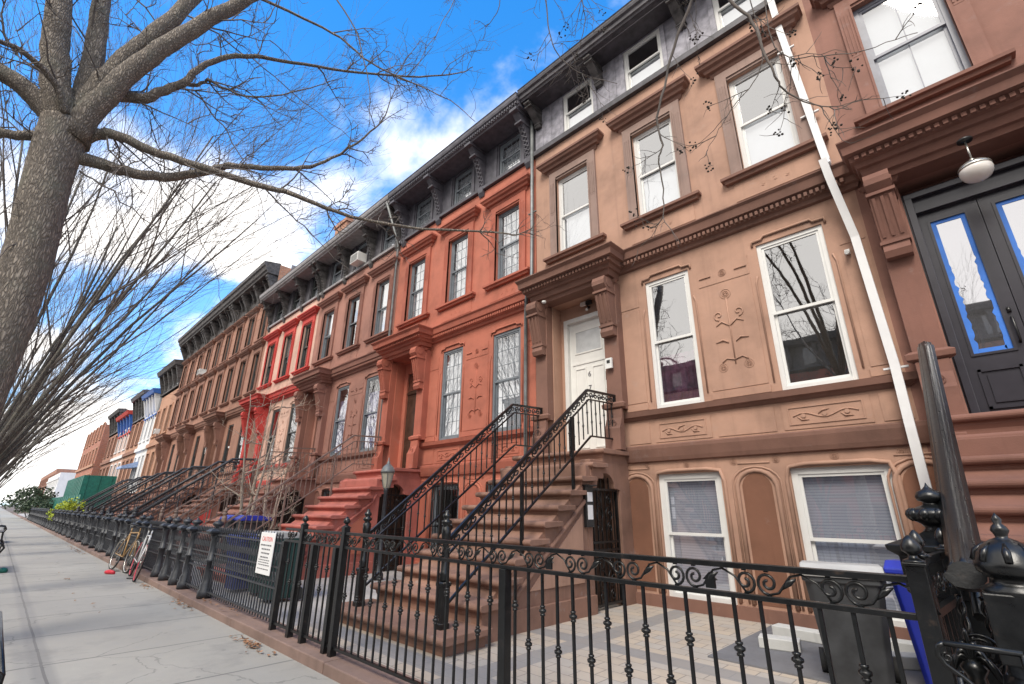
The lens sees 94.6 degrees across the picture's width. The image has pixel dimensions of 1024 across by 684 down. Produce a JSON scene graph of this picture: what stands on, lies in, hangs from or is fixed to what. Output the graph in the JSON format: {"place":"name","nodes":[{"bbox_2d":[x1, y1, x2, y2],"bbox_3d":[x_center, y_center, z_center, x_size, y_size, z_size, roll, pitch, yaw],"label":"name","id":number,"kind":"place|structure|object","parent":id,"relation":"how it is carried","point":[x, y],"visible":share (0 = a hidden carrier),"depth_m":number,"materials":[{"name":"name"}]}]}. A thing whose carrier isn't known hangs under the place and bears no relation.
{"place":"outdoors","nodes":[
{"label":"outdoors","id":0,"kind":"place"},
{"bbox_2d":[0,611,5,683],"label":"tree guard","id":1,"kind":"object","parent":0,"point":[2,666],"visible":1,"depth_m":3.79,"materials":[{"name":"black metal"}]},
{"bbox_2d":[0,508,339,683],"bbox_3d":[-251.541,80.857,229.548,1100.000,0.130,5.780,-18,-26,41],"label":"sidewalk","id":2,"kind":"structure","parent":0,"point":[121,629],"depth_m":5.98,"materials":[{"name":"concrete"}]},
{"bbox_2d":[0,360,108,487],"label":"street tree","id":3,"kind":"object","parent":2,"relation":"on","point":[7,478],"visible":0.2,"depth_m":45.63,"materials":[{"name":"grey plant"}]},
{"bbox_2d":[0,320,131,481],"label":"street tree","id":4,"kind":"object","parent":2,"relation":"on","point":[15,456],"visible":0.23,"depth_m":32.96,"materials":[{"name":"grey plant"}]},
{"bbox_2d":[0,240,173,476],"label":"street tree","id":5,"kind":"object","parent":2,"relation":"on","point":[37,438],"visible":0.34,"depth_m":25.26,"materials":[{"name":"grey plant"}]},
{"bbox_2d":[0,26,197,467],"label":"street tree","id":6,"kind":"object","parent":2,"relation":"on","point":[71,400],"visible":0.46,"depth_m":17.14,"materials":[{"name":"grey plant"}]},
{"bbox_2d":[109,522,140,572],"bbox_3d":[-9.655,5.146,11.876,1.850,1.138,0.570,-8,-21,23],"label":"bicycle","id":7,"kind":"object","parent":2,"relation":"on","point":[133,545],"visible":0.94,"depth_m":11.85,"materials":[{"name":"metal"}]},
{"bbox_2d":[0,224,279,473],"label":"street tree","id":8,"kind":"object","parent":2,"relation":"on","point":[21,455],"visible":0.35,"depth_m":21.15,"materials":[{"name":"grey plant"}]},
{"bbox_2d":[126,524,162,581],"bbox_3d":[-8.366,4.725,10.664,1.838,1.139,0.568,-12,-23,32],"label":"bicycle","id":9,"kind":"object","parent":2,"relation":"on","point":[139,557],"visible":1,"depth_m":10.54,"materials":[{"name":"metal"}]},
{"bbox_2d":[58,546,275,655],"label":"fallen leaves","id":10,"kind":"object","parent":2,"relation":"on","point":[248,641],"visible":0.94,"depth_m":5.68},
{"bbox_2d":[13,513,428,683],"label":"kerb","id":11,"kind":"structure","parent":2,"relation":"on","point":[340,668],"depth_m":5.54,"materials":[{"name":"brown stone"}]},
{"bbox_2d":[0,484,58,516],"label":"shrub","id":12,"kind":"object","parent":11,"relation":"on","point":[28,493],"visible":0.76,"depth_m":57.40,"materials":[{"name":"green plant"}]},
{"bbox_2d":[55,510,76,536],"bbox_3d":[-23.018,9.308,24.427,5.995,1.212,0.270,-18,-26,41],"label":"cast iron fence","id":13,"kind":"object","parent":11,"relation":"on","point":[65,523],"visible":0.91,"depth_m":24.11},
{"bbox_2d":[67,510,94,544],"bbox_3d":[-18.522,7.886,20.306,5.870,1.212,0.270,-18,-26,41],"label":"cast iron fence","id":14,"kind":"object","parent":11,"relation":"on","point":[80,526],"visible":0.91,"depth_m":19.97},
{"bbox_2d":[83,512,122,555],"bbox_3d":[-14.115,6.493,16.268,5.995,1.212,0.270,-18,-26,41],"label":"cast iron fence","id":15,"kind":"object","parent":11,"relation":"on","point":[103,529],"visible":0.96,"depth_m":15.76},
{"bbox_2d":[110,513,173,576],"bbox_3d":[-9.663,5.086,12.189,6.095,1.212,0.270,-18,-26,41],"label":"cast iron fence","id":16,"kind":"object","parent":11,"relation":"on","point":[158,541],"visible":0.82,"depth_m":11.31,"materials":[{"name":"metal"}]},
{"bbox_2d":[157,516,227,598],"bbox_3d":[-6.181,3.985,8.998,3.395,1.212,0.270,-18,-26,41],"label":"cast iron fence","id":17,"kind":"object","parent":11,"relation":"on","point":[179,557],"visible":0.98,"depth_m":8.76,"materials":[{"name":"metal"}]},
{"bbox_2d":[206,527,283,621],"bbox_3d":[-4.011,3.328,6.999,2.840,1.050,0.038,-18,-26,41],"label":"cast iron fence","id":18,"kind":"object","parent":11,"relation":"on","point":[220,546],"visible":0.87,"depth_m":6.97,"materials":[{"name":"metal"}]},
{"bbox_2d":[255,532,276,575],"bbox_3d":[-3.352,2.872,6.431,0.500,0.520,0.014,-18,-26,41],"label":"caution sign","id":19,"kind":"object","parent":18,"relation":"attached to","point":[265,553],"visible":1,"depth_m":6.41,"materials":[{"name":"white"}]},
{"bbox_2d":[268,528,299,629],"bbox_3d":[-2.768,2.916,5.822,0.508,1.160,0.068,-18,-26,41],"label":"iron fence","id":20,"kind":"object","parent":11,"relation":"on","point":[273,623],"visible":0.94,"depth_m":5.88,"materials":[{"name":"metal"}]},
{"bbox_2d":[327,517,956,683],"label":"iron fence","id":21,"kind":"object","parent":11,"relation":"on","point":[927,614],"visible":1,"depth_m":2.88,"materials":[{"name":"metal"}]},
{"bbox_2d":[285,515,340,653],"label":"iron gate","id":22,"kind":"structure","parent":21,"relation":"attached to","point":[302,630],"depth_m":5.35,"materials":[{"name":"metal"}]},
{"bbox_2d":[969,513,1023,683],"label":"gate post","id":23,"kind":"object","parent":11,"relation":"on","point":[998,559],"visible":0.98,"depth_m":1.72,"materials":[{"name":"black metal"}]},
{"bbox_2d":[0,0,518,466],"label":"street tree","id":24,"kind":"object","parent":2,"relation":"on","point":[14,424],"visible":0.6,"depth_m":10.87,"materials":[{"name":"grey plant"}]},
{"bbox_2d":[0,0,567,414],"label":"street tree","id":25,"kind":"object","parent":2,"relation":"on","point":[64,135],"visible":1,"depth_m":7.03,"materials":[{"name":"plant"}]},
{"bbox_2d":[474,0,924,266],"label":"street tree","id":26,"kind":"object","parent":2,"relation":"on","point":[745,13],"visible":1,"depth_m":4.61,"materials":[{"name":"brown wood"}]},
{"bbox_2d":[935,640,1023,683],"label":"iron screen","id":27,"kind":"object","parent":2,"relation":"on","point":[961,678],"visible":1,"depth_m":1.65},
{"bbox_2d":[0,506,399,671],"bbox_3d":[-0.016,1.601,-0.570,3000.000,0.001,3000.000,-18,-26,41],"label":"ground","id":28,"kind":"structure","parent":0,"point":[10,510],"depth_m":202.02,"materials":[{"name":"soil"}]},
{"bbox_2d":[98,408,128,475],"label":"rowhouse","id":29,"kind":"structure","parent":28,"relation":"on","point":[105,464],"depth_m":55.51,"materials":[{"name":"grey"}]},
{"bbox_2d":[108,410,132,500],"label":"rowhouse","id":30,"kind":"structure","parent":28,"relation":"on","point":[124,420],"depth_m":49.75,"materials":[{"name":"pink paint"}]},
{"bbox_2d":[112,389,148,496],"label":"rowhouse","id":31,"kind":"structure","parent":28,"relation":"on","point":[128,456],"depth_m":45.66,"materials":[{"name":"stone"}]},
{"bbox_2d":[125,388,162,492],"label":"rowhouse","id":32,"kind":"structure","parent":28,"relation":"on","point":[152,403],"depth_m":41.53,"materials":[{"name":"grey"}]},
{"bbox_2d":[19,514,401,625],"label":"yard ground","id":33,"kind":"structure","parent":0,"point":[390,578],"depth_m":8.11,"materials":[{"name":"grey concrete"}]},
{"bbox_2d":[13,496,54,513],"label":"shrub","id":34,"kind":"object","parent":33,"relation":"on","point":[31,503],"visible":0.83,"depth_m":50.88,"materials":[{"name":"green plant"}]},
{"bbox_2d":[44,472,75,497],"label":"white building","id":35,"kind":"structure","parent":33,"relation":"on","point":[58,482],"depth_m":85.64,"materials":[{"name":"grey"}]},
{"bbox_2d":[46,497,87,520],"bbox_3d":[-29.219,11.230,31.122,2.290,1.977,2.170,-18,-26,41],"label":"shrub","id":36,"kind":"object","parent":33,"relation":"on","point":[68,505],"visible":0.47,"depth_m":30.91,"materials":[{"name":"yellow plant"}]},
{"bbox_2d":[63,475,116,509],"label":"site fence","id":37,"kind":"object","parent":33,"relation":"on","point":[86,486],"visible":0.46,"depth_m":45.78,"materials":[{"name":"green wood"}]},
{"bbox_2d":[75,421,109,477],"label":"brick house","id":38,"kind":"structure","parent":33,"relation":"on","point":[92,456],"depth_m":60.84,"materials":[{"name":"orange brick"}]},
{"bbox_2d":[94,359,183,514],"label":"rowhouse","id":39,"kind":"structure","parent":33,"relation":"on","point":[163,417],"depth_m":38.28,"materials":[{"name":"orange stone"}]},
{"bbox_2d":[99,320,206,514],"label":"tall rowhouse","id":40,"kind":"structure","parent":33,"relation":"on","point":[166,459],"depth_m":34.42,"materials":[{"name":"brown stone"}]},
{"bbox_2d":[113,295,235,516],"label":"tall rowhouse","id":41,"kind":"structure","parent":33,"relation":"on","point":[217,328],"depth_m":30.27,"materials":[{"name":"brown stone"}]},
{"bbox_2d":[84,473,173,513],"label":"stoop railing","id":42,"kind":"object","parent":41,"relation":"on","point":[114,497],"visible":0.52,"depth_m":28.64,"materials":[{"name":"grey metal"}]},
{"bbox_2d":[89,472,179,512],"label":"stoop railing","id":43,"kind":"object","parent":41,"relation":"on","point":[91,508],"visible":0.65,"depth_m":27.31,"materials":[{"name":"grey metal"}]},
{"bbox_2d":[136,261,295,520],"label":"tall rowhouse","id":44,"kind":"structure","parent":33,"relation":"on","point":[222,443],"depth_m":26.00,"materials":[{"name":"brown stone"}]},
{"bbox_2d":[100,468,201,515],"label":"stoop railing","id":45,"kind":"object","parent":44,"relation":"on","point":[103,509],"visible":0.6,"depth_m":24.63,"materials":[{"name":"grey metal"}]},
{"bbox_2d":[106,466,207,517],"bbox_3d":[-17.274,7.683,23.334,0.204,3.291,4.022,-18,-26,41],"label":"stoop railing","id":46,"kind":"object","parent":44,"relation":"on","point":[109,509],"visible":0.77,"depth_m":23.22,"materials":[{"name":"grey metal"}]},
{"bbox_2d":[225,533,251,589],"bbox_3d":[-4.877,4.033,8.716,0.558,0.952,0.725,-15,-25,38],"label":"wheelie bin","id":47,"kind":"object","parent":33,"relation":"on","point":[236,562],"visible":0.1,"depth_m":8.46,"materials":[{"name":"blue plastic"}]},
{"bbox_2d":[234,515,272,532],"bbox_3d":[-6.622,5.046,12.004,0.804,1.217,0.620,18,-26,-40],"label":"wheelie bin","id":48,"kind":"object","parent":33,"relation":"on","point":[248,523],"visible":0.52,"depth_m":11.90,"materials":[{"name":"blue plastic"}]},
{"bbox_2d":[162,217,354,535],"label":"rowhouse","id":49,"kind":"structure","parent":33,"relation":"on","point":[293,318],"depth_m":21.63,"materials":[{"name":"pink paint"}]},
{"bbox_2d":[123,461,239,520],"bbox_3d":[-14.187,6.707,20.505,0.204,3.291,4.022,-18,-26,41],"label":"stoop railing","id":50,"kind":"object","parent":49,"relation":"on","point":[126,509],"visible":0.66,"depth_m":20.42,"materials":[{"name":"grey metal"}]},
{"bbox_2d":[132,458,257,520],"bbox_3d":[-12.751,6.253,19.189,0.204,3.291,4.022,-18,-26,41],"label":"stoop railing","id":51,"kind":"object","parent":49,"relation":"on","point":[136,513],"visible":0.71,"depth_m":19.11,"materials":[{"name":"grey metal"}]},
{"bbox_2d":[282,404,296,462],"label":"window","id":52,"kind":"structure","parent":49,"relation":"in","point":[292,427],"depth_m":19.57,"materials":[{"name":"white glass"}]},
{"bbox_2d":[195,377,323,514],"bbox_3d":[-7.825,3.679,14.644,3.391,5.554,2.156,5,-20,-13],"label":"young tree","id":53,"kind":"object","parent":33,"relation":"on","point":[251,493],"visible":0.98,"depth_m":14.43,"materials":[{"name":"brown plant"}]},
{"bbox_2d":[246,448,302,530],"bbox_3d":[-6.231,4.215,12.294,1.330,3.005,1.508,3,-20,-7],"label":"young tree","id":54,"kind":"object","parent":33,"relation":"on","point":[273,513],"visible":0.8,"depth_m":12.39,"materials":[{"name":"brown plant"}]},
{"bbox_2d":[152,194,401,558],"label":"rowhouse","id":55,"kind":"structure","parent":33,"relation":"on","point":[343,386],"depth_m":17.26,"materials":[{"name":"brown stone"}]},
{"bbox_2d":[159,451,294,524],"bbox_3d":[-9.685,5.306,16.401,0.125,3.261,3.982,-18,-26,41],"label":"stoop railing","id":56,"kind":"object","parent":55,"relation":"on","point":[161,514],"visible":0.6,"depth_m":16.05,"materials":[{"name":"metal"}]},
{"bbox_2d":[168,447,315,541],"bbox_3d":[-8.393,4.898,15.217,0.125,3.261,3.982,-18,-26,41],"label":"stoop railing","id":57,"kind":"object","parent":55,"relation":"on","point":[176,512],"visible":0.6,"depth_m":14.91,"materials":[{"name":"metal"}]},
{"bbox_2d":[276,490,301,530],"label":"basement door","id":58,"kind":"structure","parent":55,"relation":"in","point":[296,512],"depth_m":16.08,"materials":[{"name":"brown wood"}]},
{"bbox_2d":[321,311,333,358],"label":"window","id":59,"kind":"structure","parent":55,"relation":"in","point":[329,321],"depth_m":19.55,"materials":[{"name":"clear glass"}]},
{"bbox_2d":[330,385,348,455],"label":"window","id":60,"kind":"structure","parent":55,"relation":"in","point":[341,407],"depth_m":16.83,"materials":[{"name":"white glass"}]},
{"bbox_2d":[346,296,359,347],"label":"window","id":61,"kind":"structure","parent":55,"relation":"in","point":[355,302],"depth_m":18.17,"materials":[{"name":"clear glass"}]},
{"bbox_2d":[359,375,379,451],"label":"window","id":62,"kind":"structure","parent":55,"relation":"in","point":[373,386],"depth_m":15.46,"materials":[{"name":"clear glass"}]},
{"bbox_2d":[374,279,389,334],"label":"window","id":63,"kind":"structure","parent":55,"relation":"in","point":[383,289],"depth_m":16.80,"materials":[{"name":"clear glass"}]},
{"bbox_2d":[258,531,311,599],"bbox_3d":[-3.799,3.676,7.809,0.558,1.037,0.725,-18,-26,41],"label":"wheelie bin","id":64,"kind":"object","parent":33,"relation":"on","point":[294,562],"visible":0.25,"depth_m":7.65,"materials":[{"name":"green plastic"}]},
{"bbox_2d":[196,92,536,581],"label":"rowhouse","id":65,"kind":"structure","parent":33,"relation":"on","point":[456,366],"depth_m":12.85,"materials":[{"name":"red paint"}]},
{"bbox_2d":[215,435,381,562],"bbox_3d":[-5.212,3.892,12.302,0.125,3.261,3.982,-18,-26,41],"label":"stoop railing","id":66,"kind":"object","parent":65,"relation":"on","point":[225,513],"visible":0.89,"depth_m":12.12,"materials":[{"name":"metal"}]},
{"bbox_2d":[375,485,403,569],"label":"basement door","id":67,"kind":"structure","parent":65,"relation":"in","point":[393,489],"depth_m":11.95,"materials":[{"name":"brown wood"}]},
{"bbox_2d":[402,374,416,467],"bbox_3d":[-2.851,2.317,14.070,1.060,2.980,0.090,-18,-26,41],"label":"front door","id":68,"kind":"structure","parent":65,"relation":"in","point":[411,403],"depth_m":14.26,"materials":[{"name":"brown wood"}]},
{"bbox_2d":[408,258,425,319],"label":"window","id":69,"kind":"structure","parent":65,"relation":"in","point":[418,269],"depth_m":15.41,"materials":[{"name":"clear glass"}]},
{"bbox_2d":[415,196,452,235],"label":"window","id":70,"kind":"structure","parent":65,"relation":"in","point":[423,214],"depth_m":16.33,"materials":[{"name":"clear glass"}]},
{"bbox_2d":[431,484,458,547],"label":"window","id":71,"kind":"structure","parent":65,"relation":"in","point":[448,489],"depth_m":12.39,"materials":[{"name":"black glass"}]},
{"bbox_2d":[439,346,462,439],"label":"window","id":72,"kind":"structure","parent":65,"relation":"in","point":[452,366],"depth_m":12.75,"materials":[{"name":"grey glass"}]},
{"bbox_2d":[449,234,467,300],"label":"window","id":73,"kind":"structure","parent":65,"relation":"in","point":[457,287],"depth_m":14.08,"materials":[{"name":"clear glass"}]},
{"bbox_2d":[453,168,496,211],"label":"window","id":74,"kind":"structure","parent":65,"relation":"in","point":[463,182],"depth_m":14.96,"materials":[{"name":"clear glass"}]},
{"bbox_2d":[492,327,520,431],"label":"window","id":75,"kind":"structure","parent":65,"relation":"in","point":[507,345],"depth_m":11.41,"materials":[{"name":"grey glass"}]},
{"bbox_2d":[498,204,518,278],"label":"window","id":76,"kind":"structure","parent":65,"relation":"in","point":[509,220],"depth_m":12.71,"materials":[{"name":"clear glass"}]},
{"bbox_2d":[497,133,534,182],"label":"window","id":77,"kind":"structure","parent":65,"relation":"in","point":[510,151],"depth_m":13.64,"materials":[{"name":"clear glass"}]},
{"bbox_2d":[374,458,394,579],"bbox_3d":[-2.826,3.828,10.413,0.312,2.520,0.360,-18,-26,41],"label":"lamp post","id":78,"kind":"object","parent":33,"relation":"on","point":[387,472],"visible":0.81,"depth_m":10.56,"materials":[{"name":"grey metal"}]},
{"bbox_2d":[340,0,935,656],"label":"rowhouse","id":79,"kind":"structure","parent":33,"relation":"on","point":[756,380],"depth_m":7.91,"materials":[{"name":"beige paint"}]},
{"bbox_2d":[352,404,542,606],"bbox_3d":[-0.689,2.462,8.157,0.125,3.261,3.982,-18,-26,41],"label":"stoop railing","id":80,"kind":"object","parent":79,"relation":"on","point":[367,519],"visible":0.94,"depth_m":7.70,"materials":[{"name":"black metal"}]},
{"bbox_2d":[437,389,615,630],"bbox_3d":[0.590,2.058,6.986,0.125,3.261,3.982,-18,-26,41],"label":"stoop railing","id":81,"kind":"object","parent":79,"relation":"on","point":[447,534],"visible":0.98,"depth_m":6.47,"materials":[{"name":"black metal"}]},
{"bbox_2d":[558,165,590,250],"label":"window","id":82,"kind":"structure","parent":79,"relation":"in","point":[574,218],"depth_m":11.39,"materials":[{"name":"glass"}]},
{"bbox_2d":[569,317,607,450],"bbox_3d":[1.631,0.900,9.904,0.980,2.940,0.130,-18,-26,41],"label":"front door","id":83,"kind":"structure","parent":79,"relation":"in","point":[587,350],"depth_m":10.00,"materials":[{"name":"white paint"}]},
{"bbox_2d":[582,484,596,526],"bbox_3d":[1.213,2.531,7.312,0.120,0.620,0.240,-18,-26,41],"label":"mailbox","id":84,"kind":"object","parent":79,"relation":"attached to","point":[588,506],"visible":1,"depth_m":7.30,"materials":[{"name":"black metal"}]},
{"bbox_2d":[562,78,618,141],"bbox_3d":[1.976,-5.829,12.193,1.320,1.680,0.920,-18,-26,41],"label":"window","id":85,"kind":"structure","parent":79,"relation":"in","point":[571,118],"depth_m":12.03,"materials":[{"name":"white paint"}]},
{"bbox_2d":[592,479,613,603],"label":"basement door","id":86,"kind":"structure","parent":79,"relation":"in","point":[598,485],"depth_m":7.77,"materials":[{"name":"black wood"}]},
{"bbox_2d":[623,28,685,101],"bbox_3d":[3.275,-6.240,11.002,1.340,1.680,0.920,-18,-26,41],"label":"window","id":87,"kind":"structure","parent":79,"relation":"in","point":[655,64],"depth_m":10.80,"materials":[{"name":"white paint"}]},
{"bbox_2d":[633,118,679,214],"bbox_3d":[3.293,-3.469,10.049,1.320,2.540,0.920,-18,-26,41],"label":"window","id":88,"kind":"structure","parent":79,"relation":"in","point":[650,189],"depth_m":9.96,"materials":[{"name":"glass"}]},
{"bbox_2d":[646,270,704,408],"bbox_3d":[3.201,0.044,8.797,1.260,2.860,0.920,-18,-26,41],"label":"window","id":89,"kind":"structure","parent":79,"relation":"in","point":[676,365],"depth_m":8.71,"materials":[{"name":"glass"}]},
{"bbox_2d":[659,472,737,604],"bbox_3d":[2.913,3.033,7.452,1.060,1.860,0.142,-18,-26,41],"label":"window","id":90,"kind":"structure","parent":79,"relation":"in","point":[693,507],"depth_m":7.53,"materials":[{"name":"white paint"}]},
{"bbox_2d":[712,0,780,44],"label":"window","id":91,"kind":"structure","parent":79,"relation":"in","point":[723,18],"depth_m":9.49,"materials":[{"name":"white paint"}]},
{"bbox_2d":[729,55,799,168],"bbox_3d":[4.765,-3.934,8.701,1.300,2.540,0.920,-18,-26,41],"label":"window","id":92,"kind":"structure","parent":79,"relation":"in","point":[752,120],"depth_m":8.57,"materials":[{"name":"glass"}]},
{"bbox_2d":[756,225,858,389],"bbox_3d":[4.691,-0.427,7.432,1.350,2.860,0.920,-18,-26,41],"label":"window","id":93,"kind":"structure","parent":79,"relation":"in","point":[812,344],"depth_m":7.74,"materials":[{"name":"glass"}]},
{"bbox_2d":[790,464,906,627],"bbox_3d":[4.403,2.562,6.086,1.150,1.860,0.142,-18,-26,41],"label":"window","id":94,"kind":"structure","parent":79,"relation":"in","point":[846,514],"depth_m":6.23,"materials":[{"name":"white paint"}]},
{"bbox_2d":[0,0,629,505],"label":"sky","id":95,"kind":"structure","parent":0,"point":[419,139],"materials":[{"name":"blue"}]},
{"bbox_2d":[294,600,829,683],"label":"yard paving","id":96,"kind":"structure","parent":0,"point":[725,636],"depth_m":4.94,"materials":[{"name":"concrete"}]},
{"bbox_2d":[708,624,925,683],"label":"stone slab","id":97,"kind":"structure","parent":96,"relation":"on","point":[755,657],"depth_m":4.78,"materials":[{"name":"stone"}]},
{"bbox_2d":[758,633,801,651],"bbox_3d":[2.934,3.297,5.181,0.400,0.110,0.200,-12,-23,31],"label":"concrete block","id":98,"kind":"object","parent":97,"relation":"on","point":[780,643],"depth_m":5.12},
{"bbox_2d":[772,623,821,643],"bbox_3d":[3.459,3.435,5.553,0.200,0.110,0.700,16,-25,-37],"label":"concrete block","id":99,"kind":"object","parent":97,"relation":"on","point":[805,634],"depth_m":5.54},
{"bbox_2d":[799,560,901,683],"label":"wheelie bin","id":100,"kind":"object","parent":97,"relation":"on","point":[880,660],"visible":0.54,"depth_m":4.01,"materials":[{"name":"black plastic"}]},
{"bbox_2d":[892,651,920,670],"bbox_3d":[3.864,3.097,4.592,0.400,0.110,0.200,-5,-20,15],"label":"concrete block","id":101,"kind":"object","parent":97,"relation":"on","point":[910,661],"depth_m":4.52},
{"bbox_2d":[883,559,932,683],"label":"wheelie bin","id":102,"kind":"object","parent":97,"relation":"on","point":[903,594],"visible":0.16,"depth_m":4.08,"materials":[{"name":"blue plastic"}]},
{"label":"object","id":103,"kind":"structure","parent":0,"visible":0},
{"bbox_2d":[802,0,1023,543],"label":"rowhouse","id":104,"kind":"structure","parent":103,"relation":"on","point":[946,244],"depth_m":6.13,"materials":[{"name":"red stone"}]},
{"bbox_2d":[852,0,970,105],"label":"window","id":105,"kind":"structure","parent":104,"relation":"in","point":[912,63],"depth_m":7.12,"materials":[{"name":"white glass"}]},
{"bbox_2d":[917,198,1023,411],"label":"front door","id":106,"kind":"structure","parent":104,"relation":"in","point":[986,321],"depth_m":5.89,"materials":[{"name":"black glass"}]},
{"bbox_2d":[956,136,993,183],"bbox_3d":[5.591,-2.216,5.749,0.312,0.602,0.312,-18,-26,41],"label":"pendant lamp","id":107,"kind":"object","parent":104,"relation":"hanging from","point":[975,170],"visible":1,"depth_m":5.63,"materials":[{"name":"glass"}]},
{"bbox_2d":[975,182,1023,324],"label":"front door","id":108,"kind":"structure","parent":104,"relation":"in","point":[1002,211],"depth_m":5.87,"materials":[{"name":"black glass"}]},
{"bbox_2d":[885,483,1009,683],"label":"gate post","id":109,"kind":"object","parent":103,"relation":"on","point":[926,514],"visible":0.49,"depth_m":2.53,"materials":[{"name":"black metal"}]},
{"bbox_2d":[909,527,974,683],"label":"iron gate","id":110,"kind":"structure","parent":109,"relation":"attached to","point":[950,616],"depth_m":2.11,"materials":[{"name":"metal"}]},
{"bbox_2d":[917,341,1007,683],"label":"stair handrail","id":111,"kind":"object","parent":109,"relation":"attached to","point":[961,535],"visible":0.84,"depth_m":2.36,"materials":[{"name":"black metal"}]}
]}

